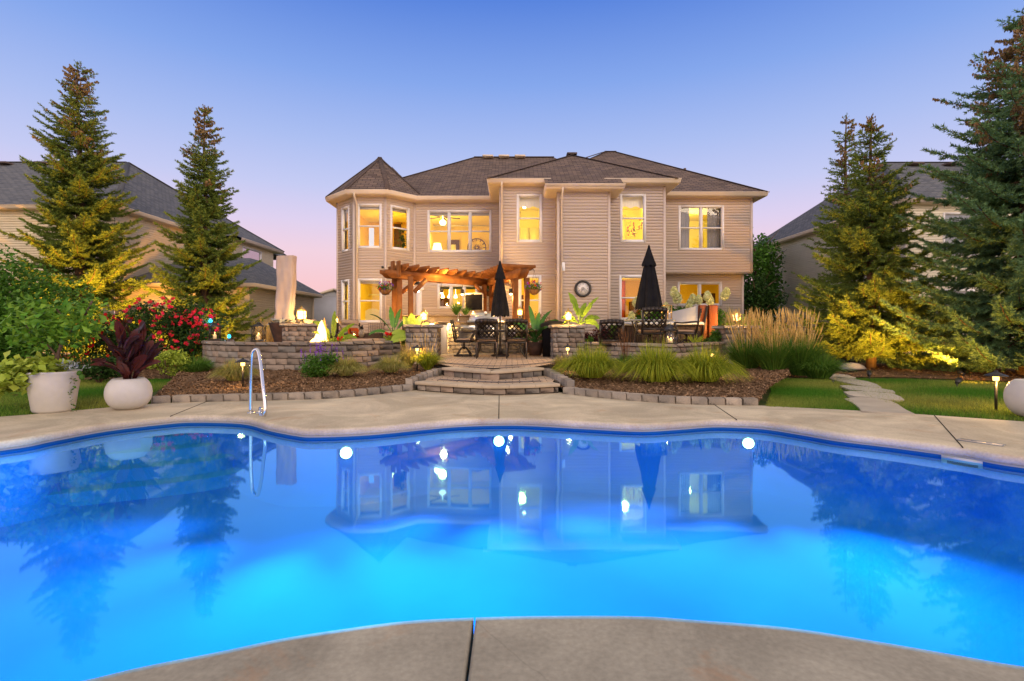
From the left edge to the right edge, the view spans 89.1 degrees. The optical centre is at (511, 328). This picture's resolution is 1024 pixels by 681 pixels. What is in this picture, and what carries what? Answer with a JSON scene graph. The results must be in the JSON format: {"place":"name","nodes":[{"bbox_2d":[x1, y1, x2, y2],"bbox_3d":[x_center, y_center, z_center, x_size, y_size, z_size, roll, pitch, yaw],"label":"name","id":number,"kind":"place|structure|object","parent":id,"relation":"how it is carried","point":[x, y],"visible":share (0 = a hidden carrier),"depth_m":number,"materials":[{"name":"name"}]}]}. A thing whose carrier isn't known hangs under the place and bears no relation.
{"place":"outdoors","nodes":[
{"label":"outdoors","id":0,"kind":"place"},
{"bbox_2d":[0,161,322,354],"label":"house","id":1,"kind":"structure","parent":0,"point":[154,201],"depth_m":23.60,"materials":[{"name":"beige"}]},
{"bbox_2d":[207,357,259,380],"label":"straw grass","id":2,"kind":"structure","parent":0,"point":[231,372],"depth_m":9.25,"materials":[{"name":"plant"}]},
{"bbox_2d":[84,618,473,680],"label":"deck","id":3,"kind":"structure","parent":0,"point":[430,650],"depth_m":1.68,"materials":[{"name":"concrete"}]},
{"bbox_2d":[154,364,433,398],"bbox_3d":[-4.232,0.952,10.287,5.594,0.144,5.101,0,0,-13],"label":"mulch bed","id":4,"kind":"object","parent":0,"point":[370,375],"visible":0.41,"depth_m":9.46,"materials":[{"name":"brown wood"}]},
{"bbox_2d":[174,353,220,371],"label":"strap grass","id":5,"kind":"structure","parent":4,"relation":"on","point":[198,365],"depth_m":11.06,"materials":[{"name":"green plant"}]},
{"bbox_2d":[298,339,343,376],"bbox_3d":[-3.681,0.563,9.991,0.911,0.746,0.561,0,0,0],"label":"salvia clump","id":6,"kind":"object","parent":4,"relation":"on","point":[320,366],"visible":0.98,"depth_m":9.96,"materials":[{"name":"green plant"}]},
{"bbox_2d":[369,353,412,371],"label":"straw grass","id":7,"kind":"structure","parent":4,"relation":"on","point":[391,365],"depth_m":10.56,"materials":[{"name":"green plant"}]},
{"bbox_2d":[393,334,419,367],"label":"straw grass","id":8,"kind":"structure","parent":4,"relation":"on","point":[406,355],"depth_m":11.39,"materials":[{"name":"plant"}]},
{"bbox_2d":[408,333,448,369],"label":"straw grass","id":9,"kind":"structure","parent":4,"relation":"on","point":[427,360],"depth_m":11.11,"materials":[{"name":"green plant"}]},
{"bbox_2d":[314,288,335,332],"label":"house","id":10,"kind":"structure","parent":0,"point":[325,306],"depth_m":40.00,"materials":[{"name":"grey"}]},
{"bbox_2d":[319,355,372,375],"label":"straw grass","id":11,"kind":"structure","parent":0,"point":[346,367],"depth_m":10.04,"materials":[{"name":"green plant"}]},
{"bbox_2d":[395,353,571,368],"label":"patio paving","id":12,"kind":"structure","parent":0,"point":[517,359],"depth_m":12.26,"materials":[{"name":"beige stone"}]},
{"bbox_2d":[266,317,296,341],"bbox_3d":[-6.493,0.207,14.789,0.776,1.085,0.886,0,0,-45],"label":"tapered planter","id":13,"kind":"object","parent":12,"relation":"on","point":[276,329],"visible":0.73,"depth_m":14.48,"materials":[{"name":"brown ceramic"}]},
{"bbox_2d":[274,255,296,322],"bbox_3d":[-6.573,-0.683,15.105,0.578,2.867,0.364,0,0,0],"label":"covered umbrella","id":14,"kind":"object","parent":12,"relation":"on","point":[286,277],"visible":0.98,"depth_m":14.95,"materials":[{"name":"beige fabric"}]},
{"bbox_2d":[279,323,327,341],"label":"stone pillar","id":15,"kind":"structure","parent":12,"relation":"on","point":[296,332],"depth_m":14.40,"materials":[{"name":"grey stone"}]},
{"bbox_2d":[312,311,356,341],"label":"banana plant","id":16,"kind":"object","parent":12,"relation":"on","point":[342,332],"visible":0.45,"depth_m":12.82,"materials":[{"name":"green plant"}]},
{"bbox_2d":[334,319,366,338],"bbox_3d":[-4.640,0.230,15.204,0.920,1.000,0.810,0,0,-43],"label":"lounge chair","id":17,"kind":"object","parent":12,"relation":"on","point":[341,323],"visible":0.36,"depth_m":15.25,"materials":[{"name":"wicker"}]},
{"bbox_2d":[366,319,405,353],"bbox_3d":[-3.600,0.230,15.005,0.920,1.000,0.810,0,0,26],"label":"lounge chair","id":18,"kind":"object","parent":12,"relation":"on","point":[378,335],"visible":0.23,"depth_m":15.13,"materials":[{"name":"wicker"}]},
{"bbox_2d":[369,307,416,334],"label":"banana plant","id":19,"kind":"object","parent":12,"relation":"on","point":[393,321],"visible":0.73,"depth_m":14.03,"materials":[{"name":"green plant"}]},
{"bbox_2d":[403,324,442,357],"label":"stone pillar","id":20,"kind":"structure","parent":12,"relation":"on","point":[429,330],"depth_m":13.25,"materials":[{"name":"grey stone"}]},
{"bbox_2d":[380,261,535,352],"bbox_3d":[-1.649,-0.665,17.450,4.786,2.830,4.055,0,0,0],"label":"pergola","id":21,"kind":"object","parent":12,"relation":"on","point":[398,273],"visible":0.77,"depth_m":16.36,"materials":[{"name":"brown wood"}]},
{"bbox_2d":[465,293,484,310],"bbox_3d":[-1.318,-0.947,18.365,0.660,0.635,0.422,0,0,7],"label":"outdoor television","id":22,"kind":"object","parent":21,"relation":"attached to","point":[473,301],"visible":0.9,"depth_m":18.18,"materials":[{"name":"black plastic"}]},
{"bbox_2d":[450,319,474,356],"bbox_3d":[-1.334,0.246,14.150,0.643,1.001,0.616,0,0,0],"label":"patio chair","id":23,"kind":"object","parent":12,"relation":"on","point":[465,340],"visible":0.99,"depth_m":13.93,"materials":[{"name":"brown metal"}]},
{"bbox_2d":[441,353,504,354],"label":"kitchen slab","id":24,"kind":"structure","parent":12,"relation":"on","point":[468,353],"depth_m":15.47,"materials":[{"name":"beige stone"}]},
{"bbox_2d":[402,315,523,352],"bbox_3d":[-1.700,0.157,16.340,4.300,1.187,1.120,0,0,0],"label":"outdoor kitchen","id":25,"kind":"object","parent":24,"relation":"on","point":[460,325],"visible":0.25,"depth_m":15.88,"materials":[{"name":"grey stone"}]},
{"bbox_2d":[475,318,498,358],"bbox_3d":[-0.636,0.250,13.168,0.616,1.008,0.639,0,0,-1],"label":"patio chair","id":26,"kind":"object","parent":12,"relation":"on","point":[485,340],"visible":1,"depth_m":12.93,"materials":[{"name":"brown metal"}]},
{"bbox_2d":[491,261,508,356],"bbox_3d":[-0.322,-0.555,14.200,0.508,2.610,0.500,0,0,0],"label":"patio umbrella","id":27,"kind":"object","parent":12,"relation":"on","point":[499,308],"visible":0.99,"depth_m":14.11,"materials":[{"name":"black fabric"}]},
{"bbox_2d":[505,318,528,358],"bbox_3d":[0.120,0.250,13.168,0.616,1.008,0.639,0,0,2],"label":"patio chair","id":28,"kind":"object","parent":12,"relation":"on","point":[516,340],"visible":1,"depth_m":12.92,"materials":[{"name":"brown metal"}]},
{"bbox_2d":[514,305,558,355],"bbox_3d":[0.647,0.029,14.179,1.716,1.402,1.077,0,0,0],"label":"bird of paradise","id":29,"kind":"object","parent":12,"relation":"on","point":[535,347],"visible":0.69,"depth_m":14.19,"materials":[{"name":"green plant"}]},
{"bbox_2d":[325,151,768,341],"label":"house","id":30,"kind":"structure","parent":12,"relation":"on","point":[600,223],"depth_m":19.47,"materials":[{"name":"beige"}]},
{"bbox_2d":[341,205,349,252],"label":"window","id":31,"kind":"structure","parent":30,"relation":"in","point":[343,209],"depth_m":19.79,"materials":[{"name":"white glass"}]},
{"bbox_2d":[341,279,349,319],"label":"window","id":32,"kind":"structure","parent":30,"relation":"in","point":[343,282],"depth_m":19.79,"materials":[{"name":"white glass"}]},
{"bbox_2d":[358,204,381,247],"bbox_3d":[-5.265,-3.788,19.223,0.911,1.650,0.115,0,0,0],"label":"window","id":33,"kind":"structure","parent":30,"relation":"in","point":[359,205],"depth_m":19.16,"materials":[{"name":"white glass"}]},
{"bbox_2d":[358,278,381,322],"bbox_3d":[-5.250,-1.034,19.223,0.911,1.635,0.115,0,0,0],"label":"window","id":34,"kind":"structure","parent":30,"relation":"in","point":[359,279],"depth_m":19.16,"materials":[{"name":"white glass"}]},
{"bbox_2d":[390,205,409,250],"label":"window","id":35,"kind":"structure","parent":30,"relation":"in","point":[392,206],"depth_m":19.64,"materials":[{"name":"white glass"}]},
{"bbox_2d":[437,284,477,308],"bbox_3d":[-2.103,-1.245,20.123,1.555,0.952,0.115,0,0,0],"label":"window","id":36,"kind":"structure","parent":30,"relation":"in","point":[450,286],"depth_m":20.07,"materials":[{"name":"white glass"}]},
{"bbox_2d":[427,210,491,251],"bbox_3d":[-2.025,-3.765,20.123,2.483,1.633,0.115,0,0,0],"label":"window","id":37,"kind":"structure","parent":30,"relation":"in","point":[448,212],"depth_m":20.07,"materials":[{"name":"white glass"}]},
{"bbox_2d":[517,194,541,241],"bbox_3d":[0.596,-3.779,17.822,0.875,1.656,0.115,0,0,0],"label":"window","id":38,"kind":"structure","parent":30,"relation":"in","point":[518,195],"depth_m":17.76,"materials":[{"name":"white plastic"}]},
{"bbox_2d":[574,280,591,296],"bbox_3d":[2.311,-1.306,16.950,0.550,0.550,0.080,0,0,0],"label":"wall clock","id":39,"kind":"object","parent":30,"relation":"attached to","point":[582,288],"depth_m":16.94,"materials":[{"name":"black metal"}]},
{"bbox_2d":[620,194,645,241],"bbox_3d":[4.135,-3.779,17.822,0.889,1.656,0.115,0,0,0],"label":"window","id":40,"kind":"structure","parent":30,"relation":"in","point":[621,195],"depth_m":17.76,"materials":[{"name":"white plastic"}]},
{"bbox_2d":[677,282,721,305],"bbox_3d":[7.251,-1.345,20.123,1.710,0.937,0.115,0,0,0],"label":"window","id":41,"kind":"structure","parent":30,"relation":"in","point":[698,283],"depth_m":20.07,"materials":[{"name":"white plastic"}]},
{"bbox_2d":[678,205,723,249],"bbox_3d":[7.087,-3.780,19.523,1.705,1.690,0.115,0,0,0],"label":"window","id":42,"kind":"structure","parent":30,"relation":"in","point":[700,207],"depth_m":19.47,"materials":[{"name":"white plastic"}]},
{"bbox_2d":[540,321,565,356],"bbox_3d":[1.141,0.265,14.100,0.740,0.970,0.740,0,0,0],"label":"covered grill","id":43,"kind":"object","parent":12,"relation":"on","point":[546,345],"visible":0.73,"depth_m":13.86,"materials":[{"name":"black fabric"}]},
{"bbox_2d":[548,325,586,358],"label":"stone pillar","id":44,"kind":"structure","parent":12,"relation":"on","point":[561,336],"depth_m":12.90,"materials":[{"name":"grey stone"}]},
{"bbox_2d":[561,292,599,328],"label":"banana plant","id":45,"kind":"object","parent":44,"relation":"on","point":[582,311],"visible":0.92,"depth_m":13.59,"materials":[{"name":"green plant"}]},
{"bbox_2d":[605,322,703,342],"bbox_3d":[4.000,0.282,14.900,2.200,0.935,2.100,0,0,-3],"label":"hot tub","id":46,"kind":"object","parent":12,"relation":"on","point":[628,327],"visible":0.34,"depth_m":13.90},
{"bbox_2d":[668,305,717,340],"bbox_3d":[4.967,-0.010,14.280,1.280,1.280,0.255,0,0,9],"label":"spa cover","id":47,"kind":"object","parent":46,"relation":"attached to","point":[709,317],"visible":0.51,"depth_m":14.16,"materials":[{"name":"grey plastic"}]},
{"bbox_2d":[584,342,726,362],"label":"angled retaining wall","id":48,"kind":"structure","parent":12,"relation":"on","point":[682,349],"depth_m":11.85,"materials":[{"name":"grey stone"}]},
{"bbox_2d":[652,286,692,321],"bbox_3d":[4.641,-0.215,15.190,1.248,2.039,0.934,0,0,34],"label":"hydrangea","id":49,"kind":"object","parent":12,"relation":"on","point":[675,294],"visible":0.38,"depth_m":14.88,"materials":[{"name":"beige plant"}]},
{"bbox_2d":[675,287,730,325],"bbox_3d":[5.514,-0.206,15.324,1.599,2.021,0.886,0,0,0],"label":"hydrangea","id":50,"kind":"object","parent":12,"relation":"on","point":[708,298],"visible":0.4,"depth_m":14.97,"materials":[{"name":"beige plant"}]},
{"bbox_2d":[0,355,1022,420],"bbox_3d":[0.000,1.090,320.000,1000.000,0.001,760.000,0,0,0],"label":"lawn ground","id":51,"kind":"structure","parent":0,"point":[763,400],"depth_m":8.75,"materials":[{"name":"plant"}]},
{"bbox_2d":[25,369,81,413],"bbox_3d":[-5.950,0.808,6.750,0.580,0.520,0.580,0,0,0],"label":"tapered planter","id":52,"kind":"object","parent":51,"relation":"on","point":[47,392],"visible":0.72,"depth_m":6.56,"materials":[{"name":"ceramic"}]},
{"bbox_2d":[0,350,89,411],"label":"sweet potato vine","id":53,"kind":"object","parent":52,"relation":"in","point":[14,378],"visible":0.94,"depth_m":6.51,"materials":[{"name":"green plant"}]},
{"bbox_2d":[0,291,114,379],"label":"potted plant","id":54,"kind":"object","parent":52,"relation":"in","point":[64,326],"visible":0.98,"depth_m":6.69,"materials":[{"name":"green plant"}]},
{"bbox_2d":[0,378,171,416],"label":"lawn grass","id":55,"kind":"structure","parent":51,"relation":"on","point":[82,391],"depth_m":7.94,"materials":[{"name":"green plant"}]},
{"bbox_2d":[67,353,121,382],"bbox_3d":[-8.190,0.781,10.264,1.249,0.598,0.921,0,0,0],"label":"garden shrub","id":56,"kind":"object","parent":51,"relation":"on","point":[102,372],"visible":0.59,"depth_m":10.19,"materials":[{"name":"green plant"}]},
{"bbox_2d":[60,355,201,379],"bbox_3d":[-12.050,1.032,14.537,9.900,0.084,11.074,0,0,0],"label":"mulch bed","id":57,"kind":"object","parent":51,"relation":"on","point":[145,371],"visible":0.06,"depth_m":12.46,"materials":[{"name":"brown wood"}]},
{"bbox_2d":[0,243,110,370],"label":"shrub","id":58,"kind":"object","parent":57,"relation":"on","point":[35,291],"visible":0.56,"depth_m":11.41,"materials":[{"name":"green plant"}]},
{"bbox_2d":[0,59,160,357],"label":"spruce tree","id":59,"kind":"object","parent":57,"relation":"on","point":[84,236],"visible":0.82,"depth_m":17.98,"materials":[{"name":"green plant"}]},
{"bbox_2d":[71,310,156,361],"bbox_3d":[-9.798,0.375,12.990,2.008,1.686,1.075,0,0,0],"label":"rose bush","id":60,"kind":"object","parent":57,"relation":"on","point":[100,343],"visible":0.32,"depth_m":12.80,"materials":[{"name":"red plant"}]},
{"bbox_2d":[104,296,211,367],"bbox_3d":[-9.282,0.141,13.556,2.737,1.993,1.705,0,0,0],"label":"rose bush","id":61,"kind":"object","parent":57,"relation":"on","point":[154,317],"visible":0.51,"depth_m":13.40,"materials":[{"name":"red plant"}]},
{"bbox_2d":[162,301,229,365],"bbox_3d":[-8.372,0.169,13.694,1.646,1.812,1.522,0,0,0],"label":"rose bush","id":62,"kind":"object","parent":57,"relation":"on","point":[183,343],"visible":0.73,"depth_m":13.35,"materials":[{"name":"red plant"}]},
{"bbox_2d":[128,104,274,356],"bbox_3d":[-11.110,-3.466,18.699,4.256,9.097,4.446,0,0,0],"label":"spruce tree","id":63,"kind":"object","parent":57,"relation":"on","point":[201,200],"visible":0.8,"depth_m":18.15,"materials":[{"name":"green plant"}]},
{"bbox_2d":[147,348,191,378],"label":"garden shrub","id":64,"kind":"object","parent":51,"relation":"on","point":[175,358],"visible":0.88,"depth_m":10.93,"materials":[{"name":"green plant"}]},
{"bbox_2d":[151,384,411,403],"bbox_3d":[-3.380,1.040,8.035,3.783,0.160,0.630,0,0,-23],"label":"garden edging","id":65,"kind":"object","parent":51,"relation":"on","point":[286,395],"visible":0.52,"depth_m":7.80,"materials":[{"name":"beige stone"}]},
{"bbox_2d":[201,339,400,370],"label":"curved retaining wall","id":66,"kind":"structure","parent":51,"relation":"on","point":[279,355],"depth_m":11.78,"materials":[{"name":"grey stone"}]},
{"bbox_2d":[391,313,428,342],"bbox_3d":[-2.638,-0.026,13.335,0.987,0.780,0.314,0,0,-25],"label":"elephant ear","id":67,"kind":"object","parent":66,"relation":"on","point":[400,333],"visible":0.73,"depth_m":13.35},
{"bbox_2d":[405,368,441,389],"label":"step curb","id":68,"kind":"structure","parent":51,"relation":"on","point":[422,376],"depth_m":9.45,"materials":[{"name":"beige stone"}]},
{"bbox_2d":[543,368,574,389],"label":"step curb","id":69,"kind":"structure","parent":51,"relation":"on","point":[564,380],"depth_m":9.18,"materials":[{"name":"beige stone"}]},
{"bbox_2d":[563,387,757,404],"bbox_3d":[2.083,1.040,7.797,2.904,0.159,0.491,0,0,27],"label":"garden edging","id":70,"kind":"object","parent":51,"relation":"on","point":[657,398],"visible":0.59,"depth_m":7.51,"materials":[{"name":"grey stone"}]},
{"bbox_2d":[744,230,788,317],"bbox_3d":[13.587,-2.284,29.002,4.097,6.712,2.857,0,0,-24],"label":"deciduous tree","id":71,"kind":"object","parent":51,"relation":"on","point":[760,253],"visible":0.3,"depth_m":28.51,"materials":[{"name":"green plant"}]},
{"bbox_2d":[744,273,788,335],"bbox_3d":[12.122,-0.929,25.899,3.143,4.008,2.727,0,0,0],"label":"deciduous tree","id":72,"kind":"object","parent":51,"relation":"on","point":[767,301],"visible":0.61,"depth_m":25.48,"materials":[{"name":"green plant"}]},
{"bbox_2d":[766,377,859,410],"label":"lawn grass","id":73,"kind":"structure","parent":51,"relation":"on","point":[820,393],"depth_m":8.25,"materials":[{"name":"green plant"}]},
{"bbox_2d":[790,114,884,359],"bbox_3d":[11.592,-3.191,18.092,3.423,8.533,3.541,0,0,0],"label":"spruce tree","id":74,"kind":"object","parent":51,"relation":"on","point":[843,166],"visible":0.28,"depth_m":17.97,"materials":[{"name":"green plant"}]},
{"bbox_2d":[844,391,903,402],"bbox_3d":[5.715,1.080,8.222,0.694,0.060,1.088,0,0,23],"label":"stepping stone","id":75,"kind":"object","parent":51,"relation":"on","point":[850,394],"visible":0.7,"depth_m":8.17,"materials":[{"name":"grey stone"}]},
{"bbox_2d":[845,397,914,414],"bbox_3d":[5.062,1.080,7.252,0.584,0.060,1.606,0,0,24],"label":"stepping stone","id":76,"kind":"object","parent":51,"relation":"on","point":[871,405],"visible":0.84,"depth_m":7.02,"materials":[{"name":"grey stone"}]},
{"bbox_2d":[786,362,1023,380],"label":"mulch bed","id":77,"kind":"object","parent":51,"relation":"on","point":[901,371],"visible":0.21,"depth_m":12.08,"materials":[{"name":"brown wood"}]},
{"bbox_2d":[773,306,832,375],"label":"feather grass","id":78,"kind":"object","parent":77,"relation":"on","point":[807,344],"depth_m":11.14,"materials":[{"name":"beige plant"}]},
{"bbox_2d":[783,113,963,367],"bbox_3d":[9.663,-2.311,13.821,4.616,6.773,3.684,0,0,0],"label":"spruce tree","id":79,"kind":"object","parent":77,"relation":"on","point":[878,236],"visible":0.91,"depth_m":13.38,"materials":[{"name":"green plant"}]},
{"bbox_2d":[877,289,993,372],"bbox_3d":[10.871,0.183,13.321,2.334,2.505,2.770,0,0,-39],"label":"spruce tree","id":80,"kind":"object","parent":77,"relation":"on","point":[942,365],"visible":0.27,"depth_m":13.10,"materials":[{"name":"green plant"}]},
{"bbox_2d":[871,8,1023,375],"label":"spruce tree","id":81,"kind":"object","parent":77,"relation":"on","point":[992,189],"visible":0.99,"depth_m":11.51,"materials":[{"name":"green plant"}]},
{"bbox_2d":[833,377,1023,420],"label":"lawn grass","id":82,"kind":"structure","parent":51,"relation":"on","point":[941,391],"depth_m":8.16,"materials":[{"name":"green plant"}]},
{"bbox_2d":[983,370,1008,411],"bbox_3d":[6.341,0.843,6.812,0.250,0.595,0.250,0,0,0],"label":"path light","id":83,"kind":"object","parent":51,"relation":"on","point":[995,374],"visible":0.97,"depth_m":6.80,"materials":[{"name":"black metal"}]},
{"bbox_2d":[1003,379,1023,416],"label":"round planter","id":84,"kind":"object","parent":51,"relation":"on","point":[1013,395],"visible":1,"depth_m":6.27,"materials":[{"name":"ceramic"}]},
{"bbox_2d":[0,456,1023,680],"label":"pool basin","id":85,"kind":"object","parent":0,"point":[248,558],"visible":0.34,"depth_m":4.11,"materials":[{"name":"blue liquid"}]},
{"bbox_2d":[48,472,243,505],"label":"pool steps","id":86,"kind":"structure","parent":85,"relation":"attached to","point":[176,487],"depth_m":5.56,"materials":[{"name":"plastic"}]},
{"bbox_2d":[0,423,1023,470],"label":"waterline band","id":87,"kind":"object","parent":85,"relation":"attached to","point":[845,443],"visible":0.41,"depth_m":5.88,"materials":[{"name":"blue tile"}]},
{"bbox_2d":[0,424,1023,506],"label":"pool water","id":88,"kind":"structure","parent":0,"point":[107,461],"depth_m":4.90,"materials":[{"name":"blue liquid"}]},
{"bbox_2d":[0,390,1023,465],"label":"pool deck","id":89,"kind":"structure","parent":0,"point":[394,412],"depth_m":6.20,"materials":[{"name":"concrete"}]},
{"bbox_2d":[104,377,152,409],"bbox_3d":[-5.123,0.864,6.950,0.528,0.407,0.528,0,0,0],"label":"round planter","id":90,"kind":"object","parent":89,"relation":"on","point":[124,394],"visible":0.96,"depth_m":6.77,"materials":[{"name":"ceramic"}]},
{"bbox_2d":[91,316,162,378],"bbox_3d":[-5.140,0.272,6.952,0.707,0.891,0.823,0,0,0],"label":"canna plant","id":91,"kind":"object","parent":90,"relation":"on","point":[135,353],"visible":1,"depth_m":6.87,"materials":[{"name":"purple plant"}]},
{"bbox_2d":[247,348,266,416],"bbox_3d":[-3.144,0.682,6.503,0.472,0.880,0.168,0,0,38],"label":"pool handrail","id":92,"kind":"object","parent":89,"relation":"on","point":[253,351],"visible":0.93,"depth_m":6.54,"materials":[{"name":"silver metal"}]},
{"bbox_2d":[415,362,559,394],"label":"entry steps","id":93,"kind":"structure","parent":89,"relation":"on","point":[516,380],"depth_m":8.99,"materials":[{"name":"grey stone"}]},
{"bbox_2d":[0,421,1023,467],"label":"liner track","id":94,"kind":"structure","parent":89,"relation":"attached to","point":[523,425],"depth_m":5.87,"materials":[{"name":"blue plastic"}]},
{"bbox_2d":[0,0,1023,313],"label":"sky","id":95,"kind":"structure","parent":0,"point":[305,95],"materials":[{"name":"blue"}]},
{"bbox_2d":[555,365,788,401],"bbox_3d":[3.480,0.937,10.181,5.601,0.173,5.733,0,0,0],"label":"mulch bed","id":96,"kind":"object","parent":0,"point":[712,384],"visible":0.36,"depth_m":9.05,"materials":[{"name":"brown wood"}]},
{"bbox_2d":[551,339,632,377],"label":"fountain grass","id":97,"kind":"object","parent":96,"relation":"on","point":[596,364],"depth_m":9.58,"materials":[{"name":"green plant"}]},
{"bbox_2d":[607,337,705,382],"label":"fountain grass","id":98,"kind":"object","parent":96,"relation":"on","point":[665,365],"depth_m":8.99,"materials":[{"name":"green plant"}]},
{"bbox_2d":[671,340,753,382],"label":"fountain grass","id":99,"kind":"object","parent":96,"relation":"on","point":[714,368],"depth_m":9.03,"materials":[{"name":"green plant"}]},
{"bbox_2d":[711,326,761,363],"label":"stone pillar","id":100,"kind":"structure","parent":96,"relation":"on","point":[724,331],"depth_m":13.10,"materials":[{"name":"grey stone"}]},
{"bbox_2d":[721,308,770,368],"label":"feather grass","id":101,"kind":"object","parent":96,"relation":"on","point":[738,355],"depth_m":11.76,"materials":[{"name":"beige plant"}]},
{"bbox_2d":[740,307,804,369],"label":"feather grass","id":102,"kind":"object","parent":96,"relation":"on","point":[770,358],"depth_m":11.21,"materials":[{"name":"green plant"}]},
{"bbox_2d":[783,348,859,377],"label":"strap grass","id":103,"kind":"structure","parent":96,"relation":"on","point":[824,368],"depth_m":10.77,"materials":[{"name":"green plant"}]},
{"bbox_2d":[468,616,1023,680],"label":"deck","id":104,"kind":"structure","parent":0,"point":[577,648],"depth_m":1.70,"materials":[{"name":"concrete"}]},
{"bbox_2d":[752,162,1013,353],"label":"house","id":105,"kind":"structure","parent":0,"point":[792,236],"depth_m":26.34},
{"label":"raised dining terrace","id":106,"kind":"structure","parent":0,"visible":0},
{"bbox_2d":[597,319,623,360],"bbox_3d":[2.361,0.276,12.420,0.616,1.001,0.643,0,0,7],"label":"patio chair","id":107,"kind":"object","parent":106,"relation":"on","point":[606,342],"visible":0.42,"depth_m":12.16,"materials":[{"name":"brown metal"}]},
{"bbox_2d":[635,245,661,342],"bbox_3d":[3.347,-0.775,12.756,0.629,2.570,0.543,0,0,0],"label":"patio umbrella","id":108,"kind":"object","parent":106,"relation":"on","point":[648,294],"visible":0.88,"depth_m":12.62,"materials":[{"name":"black fabric"}]},
{"bbox_2d":[634,307,667,342],"bbox_3d":[3.190,0.006,11.950,0.616,1.001,0.643,0,0,-2],"label":"patio chair","id":109,"kind":"object","parent":106,"relation":"on","point":[649,331],"visible":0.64,"depth_m":11.71,"materials":[{"name":"brown metal"}]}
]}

